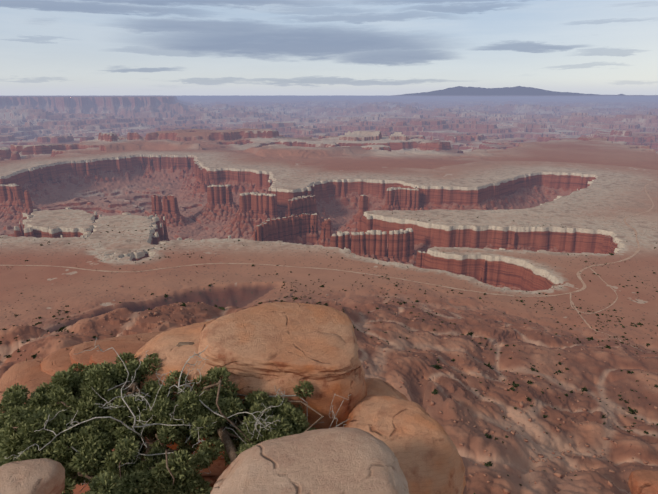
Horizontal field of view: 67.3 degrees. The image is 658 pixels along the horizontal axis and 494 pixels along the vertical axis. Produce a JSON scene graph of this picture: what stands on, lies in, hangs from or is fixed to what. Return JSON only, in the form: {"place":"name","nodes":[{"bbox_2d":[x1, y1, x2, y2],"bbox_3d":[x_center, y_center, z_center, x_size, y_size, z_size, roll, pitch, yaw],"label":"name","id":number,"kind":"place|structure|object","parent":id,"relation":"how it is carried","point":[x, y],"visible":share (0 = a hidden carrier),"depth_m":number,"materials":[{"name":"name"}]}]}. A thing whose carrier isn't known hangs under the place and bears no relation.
{"place":"outdoors","nodes":[
{"label":"outdoors","id":0,"kind":"place"},
{"bbox_2d":[0,86,657,493],"bbox_3d":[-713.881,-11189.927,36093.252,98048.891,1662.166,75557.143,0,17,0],"label":"terrain","id":1,"kind":"structure","parent":0,"point":[474,178],"depth_m":1365.53,"materials":[{"name":"brown stone"}]},
{"bbox_2d":[0,458,64,493],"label":"corner boulder","id":2,"kind":"object","parent":1,"relation":"on","point":[40,476],"visible":1,"depth_m":4.00,"materials":[{"name":"stone"}]},
{"bbox_2d":[0,330,168,403],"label":"rock slabs","id":3,"kind":"object","parent":1,"relation":"on","point":[32,374],"visible":0.31,"depth_m":8.11,"materials":[{"name":"red stone"}]},
{"bbox_2d":[0,338,348,493],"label":"juniper tree","id":4,"kind":"object","parent":1,"relation":"on","point":[79,425],"visible":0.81,"depth_m":5.22,"materials":[{"name":"green plant"}]},
{"bbox_2d":[197,476,218,491],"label":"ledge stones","id":5,"kind":"object","parent":1,"relation":"on","point":[212,479],"visible":0.04,"depth_m":6.05,"materials":[{"name":"red stone"}]},
{"bbox_2d":[134,302,405,476],"bbox_3d":[-0.787,1.751,6.708,3.597,1.854,1.866,-6,18,-10],"label":"boulder","id":6,"kind":"object","parent":1,"relation":"on","point":[270,348],"visible":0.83,"depth_m":6.02,"materials":[{"name":"orange stone"}]},
{"bbox_2d":[210,427,408,493],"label":"boulder","id":7,"kind":"object","parent":1,"relation":"on","point":[341,460],"visible":1,"depth_m":4.19,"materials":[{"name":"stone"}]},
{"bbox_2d":[0,269,657,493],"bbox_3d":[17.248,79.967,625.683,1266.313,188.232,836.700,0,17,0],"label":"talus rocks","id":8,"kind":"object","parent":1,"relation":"on","point":[557,474],"visible":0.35,"depth_m":453.71,"materials":[{"name":"brown stone"}]},
{"bbox_2d":[0,213,657,493],"bbox_3d":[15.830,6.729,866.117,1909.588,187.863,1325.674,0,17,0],"label":"slope shrubs","id":9,"kind":"object","parent":1,"relation":"on","point":[435,391],"visible":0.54,"depth_m":634.39,"materials":[{"name":"green plant"}]},
{"bbox_2d":[344,394,465,493],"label":"boulder","id":10,"kind":"object","parent":1,"relation":"on","point":[414,437],"visible":0.5,"depth_m":5.59,"materials":[{"name":"orange stone"}]},
{"bbox_2d":[628,469,657,493],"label":"corner boulder","id":11,"kind":"object","parent":1,"relation":"on","point":[642,481],"visible":1,"depth_m":4.54,"materials":[{"name":"red stone"}]},
{"bbox_2d":[0,181,657,350],"bbox_3d":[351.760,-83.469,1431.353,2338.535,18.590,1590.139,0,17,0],"label":"dirt road","id":12,"kind":"structure","parent":0,"point":[580,271],"depth_m":1027.12,"materials":[{"name":"brown soil"}]},
{"bbox_2d":[0,0,657,95],"label":"sky","id":13,"kind":"structure","parent":0,"point":[48,47],"materials":[{"name":"blue"}]}
]}

